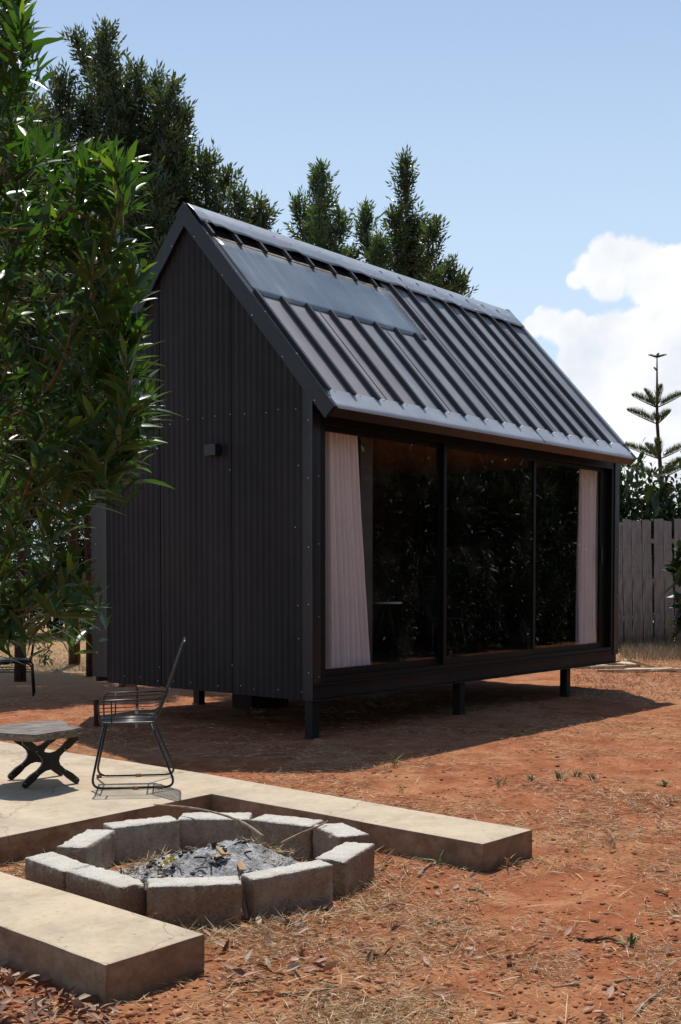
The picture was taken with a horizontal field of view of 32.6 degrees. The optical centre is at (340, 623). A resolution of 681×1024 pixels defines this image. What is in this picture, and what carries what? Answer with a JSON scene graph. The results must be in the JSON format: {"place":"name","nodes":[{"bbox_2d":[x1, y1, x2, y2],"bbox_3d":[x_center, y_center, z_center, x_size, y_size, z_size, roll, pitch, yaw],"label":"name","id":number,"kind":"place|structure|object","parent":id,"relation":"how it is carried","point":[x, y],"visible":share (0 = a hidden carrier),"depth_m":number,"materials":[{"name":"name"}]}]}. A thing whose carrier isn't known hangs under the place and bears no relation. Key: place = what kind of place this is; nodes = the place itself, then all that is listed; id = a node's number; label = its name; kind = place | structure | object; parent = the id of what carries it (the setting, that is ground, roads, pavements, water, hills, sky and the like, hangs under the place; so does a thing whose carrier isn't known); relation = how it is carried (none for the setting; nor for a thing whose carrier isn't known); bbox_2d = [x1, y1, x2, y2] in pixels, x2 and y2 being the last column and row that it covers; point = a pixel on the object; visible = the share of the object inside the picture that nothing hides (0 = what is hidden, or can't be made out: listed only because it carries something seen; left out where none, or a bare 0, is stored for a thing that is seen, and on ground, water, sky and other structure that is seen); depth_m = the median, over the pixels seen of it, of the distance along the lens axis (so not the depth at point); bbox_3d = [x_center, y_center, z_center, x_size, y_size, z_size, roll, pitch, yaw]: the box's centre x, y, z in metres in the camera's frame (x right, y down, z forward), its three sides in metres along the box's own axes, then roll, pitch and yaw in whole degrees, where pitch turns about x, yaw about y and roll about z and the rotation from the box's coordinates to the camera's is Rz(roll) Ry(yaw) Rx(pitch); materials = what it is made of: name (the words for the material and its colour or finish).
{"place":"outdoors","nodes":[
{"label":"outdoors","id":0,"kind":"place"},
{"bbox_2d":[0,594,680,1023],"bbox_3d":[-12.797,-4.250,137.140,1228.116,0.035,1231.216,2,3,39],"label":"ground","id":1,"kind":"structure","parent":0,"point":[270,726],"depth_m":7.95,"materials":[{"name":"red soil"}]},
{"bbox_2d":[0,634,35,695],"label":"lounge chair","id":2,"kind":"object","parent":1,"relation":"on","point":[4,661],"visible":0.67,"depth_m":14.13,"materials":[{"name":"black metal"}]},
{"bbox_2d":[0,453,83,636],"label":"scrub","id":3,"kind":"object","parent":1,"relation":"on","point":[30,554],"visible":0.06,"depth_m":27.02,"materials":[{"name":"green plant"}]},
{"bbox_2d":[36,642,52,664],"bbox_3d":[-4.760,0.488,18.751,0.274,0.446,0.288,2,3,39],"label":"weed","id":4,"kind":"object","parent":1,"relation":"on","point":[44,656],"visible":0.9,"depth_m":18.75,"materials":[{"name":"green plant"}]},
{"bbox_2d":[3,481,89,633],"bbox_3d":[-7.003,-1.820,29.016,3.644,6.248,3.706,1,2,17],"label":"scrub","id":5,"kind":"object","parent":1,"relation":"on","point":[51,622],"visible":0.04,"depth_m":28.71,"materials":[{"name":"green plant"}]},
{"bbox_2d":[15,277,79,664],"bbox_3d":[-4.447,-2.950,19.113,3.401,7.457,2.378,2,3,39],"label":"feathery tree","id":6,"kind":"object","parent":1,"relation":"on","point":[74,658],"visible":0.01,"depth_m":18.94,"materials":[{"name":"green plant"}]},
{"bbox_2d":[0,83,105,681],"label":"feathery tree","id":7,"kind":"object","parent":1,"relation":"on","point":[17,448],"visible":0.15,"depth_m":15.67,"materials":[{"name":"green plant"}]},
{"bbox_2d":[25,852,91,891],"bbox_3d":[-1.285,1.187,5.301,0.162,0.222,0.374,-3,3,-43],"label":"concrete block","id":8,"kind":"object","parent":1,"relation":"on","point":[50,869],"depth_m":5.25,"materials":[{"name":"grey concrete"}]},
{"bbox_2d":[52,490,91,635],"bbox_3d":[-6.010,-1.345,27.956,2.361,4.215,1.966,2,3,39],"label":"scrub","id":9,"kind":"object","parent":1,"relation":"on","point":[80,531],"visible":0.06,"depth_m":27.60,"materials":[{"name":"green plant"}]},
{"bbox_2d":[57,829,114,869],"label":"concrete block","id":10,"kind":"object","parent":1,"relation":"on","point":[92,847],"depth_m":5.71,"materials":[{"name":"grey concrete"}]},
{"bbox_2d":[83,497,92,676],"bbox_3d":[-3.643,-1.377,16.811,0.137,4.502,0.094,-1,3,-28],"label":"slim trunk","id":11,"kind":"object","parent":1,"relation":"on","point":[89,665],"visible":0.26,"depth_m":16.82,"materials":[{"name":"brown plant"}]},
{"bbox_2d":[0,0,182,665],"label":"broad leaved tree","id":12,"kind":"object","parent":1,"relation":"on","point":[106,176],"visible":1,"depth_m":3.49,"materials":[{"name":"green plant"}]},
{"bbox_2d":[93,700,99,726],"bbox_3d":[-2.367,0.913,11.298,0.059,0.344,0.061,2,3,39],"label":"stake","id":13,"kind":"object","parent":1,"relation":"on","point":[95,706],"visible":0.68,"depth_m":11.27,"materials":[{"name":"black metal"}]},
{"bbox_2d":[66,866,146,916],"bbox_3d":[-1.009,1.192,5.021,0.420,0.222,0.158,2,3,44],"label":"concrete block","id":14,"kind":"object","parent":1,"relation":"on","point":[116,889],"depth_m":4.92,"materials":[{"name":"grey concrete"}]},
{"bbox_2d":[26,13,200,324],"bbox_3d":[-3.689,-4.330,18.046,3.154,10.302,1.934,0,2,-1],"label":"feathery tree","id":15,"kind":"object","parent":1,"relation":"on","point":[111,110],"visible":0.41,"depth_m":17.66,"materials":[{"name":"green plant"}]},
{"bbox_2d":[119,684,138,727],"bbox_3d":[-2.040,0.818,11.214,0.189,0.480,0.036,-1,2,-12],"label":"standpipe","id":16,"kind":"object","parent":1,"relation":"on","point":[136,687],"visible":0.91,"depth_m":11.21,"materials":[{"name":"grey metal"}]},
{"bbox_2d":[103,816,179,861],"bbox_3d":[-1.046,1.146,6.120,0.384,0.222,0.157,-1,2,-31],"label":"concrete block","id":17,"kind":"object","parent":1,"relation":"on","point":[135,838],"depth_m":6.06,"materials":[{"name":"grey concrete"}]},
{"bbox_2d":[66,134,257,375],"bbox_3d":[-2.901,-3.373,17.780,3.082,8.410,2.444,-1,3,-17],"label":"feathery tree","id":18,"kind":"object","parent":1,"relation":"on","point":[157,219],"visible":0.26,"depth_m":17.21,"materials":[{"name":"green plant"}]},
{"bbox_2d":[146,876,241,928],"bbox_3d":[-0.623,1.198,4.947,0.402,0.222,0.158,0,2,-11],"label":"concrete block","id":19,"kind":"object","parent":1,"relation":"on","point":[170,900],"depth_m":4.88,"materials":[{"name":"grey concrete"}]},
{"bbox_2d":[117,838,298,886],"bbox_3d":[-0.647,1.156,5.595,1.104,0.184,1.248,2,3,39],"label":"ash heap","id":20,"kind":"object","parent":1,"relation":"on","point":[200,862],"visible":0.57,"depth_m":5.55,"materials":[{"name":"ash"},{"name":"charcoal"},{"name":"wood"}]},
{"bbox_2d":[161,854,176,865],"bbox_3d":[-0.814,1.121,5.498,0.073,0.026,0.041,-27,26,-17],"label":"wrapper","id":21,"kind":"object","parent":20,"relation":"on","point":[171,858],"visible":1,"depth_m":5.50,"materials":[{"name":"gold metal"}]},
{"bbox_2d":[98,832,306,881],"bbox_3d":[-0.654,1.136,5.612,1.019,0.179,1.167,2,3,39],"label":"straw","id":22,"kind":"object","parent":20,"relation":"on","point":[165,853],"visible":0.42,"depth_m":5.70,"materials":[{"name":"beige plant"}]},
{"bbox_2d":[216,846,225,854],"bbox_3d":[-0.576,1.086,5.569,0.023,0.014,0.090,8,9,-32],"label":"wood chip","id":23,"kind":"object","parent":20,"relation":"on","point":[220,850],"visible":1,"depth_m":5.56,"materials":[{"name":"brown wood"}]},
{"bbox_2d":[215,852,229,858],"bbox_3d":[-0.561,1.103,5.543,0.085,0.014,0.019,-5,13,-40],"label":"wood chip","id":24,"kind":"object","parent":20,"relation":"on","point":[217,856],"visible":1,"depth_m":5.54,"materials":[{"name":"brown wood"}]},
{"bbox_2d":[236,860,245,870],"bbox_3d":[-0.472,1.146,5.507,0.034,0.014,0.075,7,17,-23],"label":"wood chip","id":25,"kind":"object","parent":20,"relation":"on","point":[240,865],"visible":1,"depth_m":5.50,"materials":[{"name":"brown wood"}]},
{"bbox_2d":[178,812,252,850],"bbox_3d":[-0.676,1.146,6.297,0.396,0.223,0.190,0,3,1],"label":"concrete block","id":26,"kind":"object","parent":1,"relation":"on","point":[198,830],"depth_m":6.21,"materials":[{"name":"grey concrete"}]},
{"bbox_2d":[153,804,264,838],"bbox_3d":[-0.702,1.030,6.169,0.857,0.091,0.038,2,3,41],"label":"stick","id":27,"kind":"object","parent":26,"relation":"on","point":[257,832],"visible":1,"depth_m":6.10,"materials":[{"name":"brown wood"}]},
{"bbox_2d":[228,980,255,985],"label":"stick","id":28,"kind":"object","parent":1,"relation":"on","point":[236,983],"visible":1,"depth_m":4.18,"materials":[{"name":"brown wood"}]},
{"bbox_2d":[240,876,248,918],"bbox_3d":[-0.419,1.192,5.061,0.024,0.134,0.220,0,2,-10],"label":"stick","id":29,"kind":"object","parent":1,"relation":"on","point":[244,901],"visible":0.69,"depth_m":4.99,"materials":[{"name":"brown wood"}]},
{"bbox_2d":[240,189,283,233],"bbox_3d":[-1.235,-2.849,17.541,0.830,7.381,0.816,-1,2,-15],"label":"feathery tree","id":30,"kind":"object","parent":1,"relation":"on","point":[261,218],"visible":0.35,"depth_m":17.33,"materials":[{"name":"green plant"}]},
{"bbox_2d":[0,742,531,1003],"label":"concrete platform","id":31,"kind":"structure","parent":1,"relation":"on","point":[119,960],"depth_m":6.06,"materials":[{"name":"beige concrete"}]},
{"bbox_2d":[0,720,82,787],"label":"stool","id":32,"kind":"object","parent":31,"relation":"on","point":[25,735],"visible":1,"depth_m":7.34,"materials":[{"name":"grey wood"}]},
{"bbox_2d":[92,637,185,789],"bbox_3d":[-1.285,0.559,7.454,0.588,0.929,0.498,0,2,-8],"label":"wire chair","id":33,"kind":"object","parent":31,"relation":"on","point":[115,718],"visible":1,"depth_m":7.28,"materials":[{"name":"black paint"}]},
{"bbox_2d":[241,860,332,919],"bbox_3d":[-0.233,1.188,5.137,0.425,0.222,0.126,-3,4,-35],"label":"concrete block","id":34,"kind":"object","parent":1,"relation":"on","point":[271,890],"depth_m":5.08,"materials":[{"name":"grey concrete"}]},
{"bbox_2d":[250,814,323,857],"bbox_3d":[-0.285,1.147,6.174,0.368,0.224,0.183,2,3,25],"label":"concrete block","id":35,"kind":"object","parent":1,"relation":"on","point":[271,828],"depth_m":6.09,"materials":[{"name":"grey concrete"}]},
{"bbox_2d":[271,916,304,926],"bbox_3d":[-0.225,1.250,4.899,0.199,0.037,0.033,2,3,43],"label":"stick","id":36,"kind":"object","parent":1,"relation":"on","point":[282,918],"visible":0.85,"depth_m":4.90,"materials":[{"name":"grey wood"}]},
{"bbox_2d":[280,986,334,994],"bbox_3d":[-0.110,1.294,4.101,0.213,0.010,0.030,-1,3,-19],"label":"stick","id":37,"kind":"object","parent":1,"relation":"on","point":[286,993],"visible":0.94,"depth_m":4.08,"materials":[{"name":"brown wood"}]},
{"bbox_2d":[283,156,361,260],"bbox_3d":[-0.344,-3.696,20.770,1.420,8.804,1.970,1,2,13],"label":"feathery tree","id":38,"kind":"object","parent":1,"relation":"on","point":[317,227],"visible":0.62,"depth_m":20.08,"materials":[{"name":"green plant"}]},
{"bbox_2d":[0,768,680,1023],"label":"leaf litter","id":39,"kind":"object","parent":1,"relation":"on","point":[67,996],"visible":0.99,"depth_m":4.20,"materials":[{"name":"brown plant"}]},
{"bbox_2d":[312,823,368,858],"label":"concrete block","id":40,"kind":"object","parent":1,"relation":"on","point":[326,838],"depth_m":5.89,"materials":[{"name":"grey concrete"}]},
{"bbox_2d":[280,821,327,843],"bbox_3d":[-0.175,1.068,5.939,0.281,0.089,0.044,-1,3,-32],"label":"stick","id":41,"kind":"object","parent":40,"relation":"on","point":[289,838],"visible":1,"depth_m":5.92,"materials":[{"name":"wood"}]},
{"bbox_2d":[0,689,680,1023],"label":"straw","id":42,"kind":"object","parent":1,"relation":"on","point":[333,994],"visible":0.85,"depth_m":4.90,"materials":[{"name":"beige plant"}]},
{"bbox_2d":[0,704,680,1023],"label":"soil clods","id":43,"kind":"object","parent":1,"relation":"on","point":[129,1014],"visible":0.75,"depth_m":4.26,"materials":[{"name":"brown soil"}]},
{"bbox_2d":[315,842,374,897],"bbox_3d":[0.023,1.180,5.507,0.166,0.222,0.400,1,2,22],"label":"concrete block","id":44,"kind":"object","parent":1,"relation":"on","point":[353,862],"depth_m":5.41,"materials":[{"name":"grey concrete"}]},
{"bbox_2d":[77,202,636,739],"bbox_3d":[0.419,-1.598,13.599,3.756,5.107,6.118,2,3,39],"label":"cabin","id":45,"kind":"object","parent":1,"relation":"on","point":[483,432],"visible":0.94,"depth_m":11.69,"materials":[{"name":"black metal"}]},
{"bbox_2d":[325,432,369,668],"bbox_3d":[0.049,-0.680,10.998,0.134,2.200,0.664,2,3,39],"label":"curtain","id":46,"kind":"object","parent":45,"relation":"hanging from","point":[346,633],"visible":0.93,"depth_m":10.93,"materials":[{"name":"fabric"}]},
{"bbox_2d":[372,602,401,655],"bbox_3d":[0.553,0.061,13.624,0.346,0.622,0.342,2,3,39],"label":"side table","id":47,"kind":"object","parent":45,"relation":"on","point":[389,613],"visible":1,"depth_m":13.60,"materials":[{"name":"black paint"}]},
{"bbox_2d":[320,420,614,682],"bbox_3d":[1.619,-0.731,12.687,0.100,2.349,5.800,2,3,39],"label":"sliding door","id":48,"kind":"structure","parent":45,"relation":"in","point":[606,474],"depth_m":12.42,"materials":[{"name":"black metal"}]},
{"bbox_2d":[575,469,597,644],"bbox_3d":[3.158,-0.816,14.726,0.119,2.242,0.670,2,3,39],"label":"curtain","id":49,"kind":"object","parent":45,"relation":"hanging from","point":[586,583],"visible":0.85,"depth_m":14.59,"materials":[{"name":"fabric"}]},
{"bbox_2d":[349,197,399,270],"bbox_3d":[0.626,-3.527,21.036,0.858,8.442,1.610,0,2,-8],"label":"feathery tree","id":50,"kind":"object","parent":1,"relation":"on","point":[376,249],"visible":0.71,"depth_m":20.90,"materials":[{"name":"green plant"}]},
{"bbox_2d":[384,753,403,764],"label":"grass tuft","id":51,"kind":"object","parent":1,"relation":"on","point":[393,761],"visible":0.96,"depth_m":8.97,"materials":[{"name":"green plant"}]},
{"bbox_2d":[379,144,449,283],"bbox_3d":[1.246,-3.994,20.829,1.195,9.394,1.892,-1,2,-15],"label":"feathery tree","id":52,"kind":"object","parent":1,"relation":"on","point":[412,235],"visible":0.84,"depth_m":20.74,"materials":[{"name":"green plant"}]},
{"bbox_2d":[417,861,436,877],"bbox_3d":[0.424,1.217,5.793,0.036,0.032,0.270,1,3,22],"label":"stick","id":53,"kind":"object","parent":1,"relation":"on","point":[421,871],"visible":1,"depth_m":5.77,"materials":[{"name":"brown wood"}]},
{"bbox_2d":[422,844,449,865],"bbox_3d":[0.490,1.170,5.860,0.186,0.118,0.090,-2,3,-39],"label":"grass tuft","id":54,"kind":"object","parent":1,"relation":"on","point":[440,859],"visible":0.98,"depth_m":5.88,"materials":[{"name":"green plant"}]},
{"bbox_2d":[423,918,449,925],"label":"stick","id":55,"kind":"object","parent":1,"relation":"on","point":[437,921],"visible":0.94,"depth_m":4.90,"materials":[{"name":"brown wood"}]},
{"bbox_2d":[423,250,479,298],"bbox_3d":[1.798,-2.827,20.009,0.854,7.128,1.413,2,3,39],"label":"feathery tree","id":56,"kind":"object","parent":1,"relation":"on","point":[448,280],"visible":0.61,"depth_m":19.83,"materials":[{"name":"green plant"}]},
{"bbox_2d":[468,887,488,895],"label":"stick","id":57,"kind":"object","parent":1,"relation":"on","point":[482,891],"visible":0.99,"depth_m":5.39,"materials":[{"name":"brown wood"}]},
{"bbox_2d":[487,776,507,784],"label":"grass tuft","id":58,"kind":"object","parent":1,"relation":"on","point":[499,781],"visible":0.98,"depth_m":8.16,"materials":[{"name":"green plant"}]},
{"bbox_2d":[499,854,516,867],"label":"grass tuft","id":59,"kind":"object","parent":1,"relation":"on","point":[507,860],"visible":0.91,"depth_m":5.86,"materials":[{"name":"plant"}]},
{"bbox_2d":[524,775,539,780],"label":"grass tuft","id":60,"kind":"object","parent":1,"relation":"on","point":[530,778],"visible":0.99,"depth_m":8.31,"materials":[{"name":"green plant"}]},
{"bbox_2d":[551,767,568,780],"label":"grass tuft","id":61,"kind":"object","parent":1,"relation":"on","point":[558,775],"visible":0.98,"depth_m":8.36,"materials":[{"name":"green plant"}]},
{"bbox_2d":[552,982,580,987],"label":"stick","id":62,"kind":"object","parent":1,"relation":"on","point":[575,983],"visible":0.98,"depth_m":4.15,"materials":[{"name":"beige wood"}]},
{"bbox_2d":[571,770,581,776],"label":"grass tuft","id":63,"kind":"object","parent":1,"relation":"on","point":[576,773],"visible":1,"depth_m":8.47,"materials":[{"name":"green plant"}]},
{"bbox_2d":[588,772,595,779],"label":"grass tuft","id":64,"kind":"object","parent":1,"relation":"on","point":[593,777],"visible":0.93,"depth_m":8.42,"materials":[{"name":"plant"}]},
{"bbox_2d":[576,935,625,945],"bbox_3d":[1.054,1.266,4.678,0.199,0.021,0.075,1,3,26],"label":"stick","id":65,"kind":"object","parent":1,"relation":"on","point":[593,939],"visible":0.98,"depth_m":4.67,"materials":[{"name":"brown wood"}]},
{"bbox_2d":[607,835,618,846],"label":"grass tuft","id":66,"kind":"object","parent":1,"relation":"on","point":[612,843],"visible":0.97,"depth_m":6.28,"materials":[{"name":"plant"}]},
{"bbox_2d":[590,665,639,668],"bbox_3d":[4.312,0.683,18.328,0.850,0.035,0.128,-1,0,-8],"label":"timber offcut","id":67,"kind":"object","parent":1,"relation":"on","point":[618,666],"visible":1,"depth_m":18.28,"materials":[{"name":"wood"}]},
{"bbox_2d":[608,662,638,664],"bbox_3d":[4.587,0.654,19.034,0.700,0.035,0.181,3,9,8],"label":"timber offcut","id":68,"kind":"object","parent":1,"relation":"on","point":[624,663],"visible":0.35,"depth_m":18.96,"materials":[{"name":"beige wood"}]},
{"bbox_2d":[597,669,650,671],"bbox_3d":[4.285,0.712,17.619,0.800,0.035,0.122,-1,-1,6],"label":"timber offcut","id":69,"kind":"object","parent":1,"relation":"on","point":[621,670],"visible":1,"depth_m":17.57,"materials":[{"name":"brown wood"}]},
{"bbox_2d":[616,933,638,946],"bbox_3d":[1.143,1.252,4.630,0.093,0.061,0.130,1,2,14],"label":"grass tuft","id":70,"kind":"object","parent":1,"relation":"on","point":[632,941],"visible":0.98,"depth_m":4.62,"materials":[{"name":"green plant"}]},
{"bbox_2d":[614,978,649,982],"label":"stick","id":71,"kind":"object","parent":1,"relation":"on","point":[618,980],"visible":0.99,"depth_m":4.21,"materials":[{"name":"brown wood"}]},
{"bbox_2d":[624,658,655,667],"bbox_3d":[4.765,0.645,18.428,0.700,0.036,0.181,15,2,-24],"label":"timber offcut","id":72,"kind":"object","parent":1,"relation":"on","point":[636,662],"visible":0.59,"depth_m":18.31,"materials":[{"name":"brown wood"}]},
{"bbox_2d":[619,463,672,642],"bbox_3d":[6.200,-1.491,25.160,1.889,4.969,2.034,2,3,39],"label":"shrub","id":73,"kind":"object","parent":1,"relation":"on","point":[627,503],"visible":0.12,"depth_m":24.98,"materials":[{"name":"green plant"}]},
{"bbox_2d":[619,437,676,640],"bbox_3d":[6.752,-1.411,26.182,1.663,5.523,1.654,0,2,2],"label":"shrub","id":74,"kind":"object","parent":1,"relation":"on","point":[640,462],"visible":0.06,"depth_m":25.88,"materials":[{"name":"green plant"}]},
{"bbox_2d":[623,482,674,642],"bbox_3d":[6.592,-1.008,24.835,1.555,4.012,1.440,2,3,39],"label":"banana like plant","id":75,"kind":"object","parent":1,"relation":"on","point":[656,506],"visible":0.12,"depth_m":24.81,"materials":[{"name":"green plant"}]},
{"bbox_2d":[618,519,680,647],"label":"plank fence","id":76,"kind":"object","parent":1,"relation":"on","point":[634,539],"visible":0.22,"depth_m":23.25,"materials":[{"name":"grey wood"}]},
{"bbox_2d":[636,988,662,1013],"bbox_3d":[1.062,1.294,4.006,0.019,0.019,0.264,2,3,33],"label":"stick","id":77,"kind":"object","parent":1,"relation":"on","point":[643,1004],"visible":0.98,"depth_m":3.99,"materials":[{"name":"beige wood"}]},
{"bbox_2d":[618,638,680,661],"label":"dry weeds","id":78,"kind":"object","parent":1,"relation":"on","point":[656,650],"visible":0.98,"depth_m":20.53,"materials":[{"name":"beige plant"}]},
{"bbox_2d":[626,668,673,669],"bbox_3d":[4.717,0.705,17.812,0.750,0.035,0.127,-2,4,20],"label":"timber offcut","id":79,"kind":"object","parent":1,"relation":"on","point":[650,668],"visible":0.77,"depth_m":17.75,"materials":[{"name":"beige wood"}]},
{"bbox_2d":[625,353,680,621],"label":"star pine","id":80,"kind":"object","parent":1,"relation":"on","point":[656,449],"visible":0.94,"depth_m":28.97,"materials":[{"name":"green plant"}]},
{"bbox_2d":[639,451,680,639],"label":"shrub","id":81,"kind":"object","parent":1,"relation":"on","point":[661,495],"visible":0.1,"depth_m":24.99,"materials":[{"name":"green plant"}]},
{"bbox_2d":[655,890,667,895],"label":"stick","id":82,"kind":"object","parent":1,"relation":"on","point":[660,892],"visible":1,"depth_m":5.36,"materials":[{"name":"brown wood"}]},
{"bbox_2d":[645,668,680,671],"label":"timber offcut","id":83,"kind":"object","parent":1,"relation":"on","point":[674,669],"visible":0.67,"depth_m":17.65,"materials":[{"name":"beige wood"}]},
{"bbox_2d":[658,779,670,785],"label":"grass tuft","id":84,"kind":"object","parent":1,"relation":"on","point":[665,783],"visible":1,"depth_m":8.15,"materials":[{"name":"plant"}]},
{"bbox_2d":[662,539,680,641],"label":"shrub","id":85,"kind":"object","parent":1,"relation":"on","point":[674,566],"visible":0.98,"depth_m":21.46,"materials":[{"name":"green plant"}]},
{"bbox_2d":[662,451,680,600],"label":"shrub","id":86,"kind":"object","parent":1,"relation":"on","point":[678,499],"visible":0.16,"depth_m":25.30,"materials":[{"name":"green plant"}]},
{"bbox_2d":[0,633,680,700],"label":"dry grass","id":87,"kind":"structure","parent":0,"point":[59,667],"depth_m":17.61,"materials":[{"name":"beige plant"}]},
{"bbox_2d":[0,0,680,566],"label":"sky","id":88,"kind":"structure","parent":0,"point":[546,134],"materials":[{"name":"blue"}]}
]}

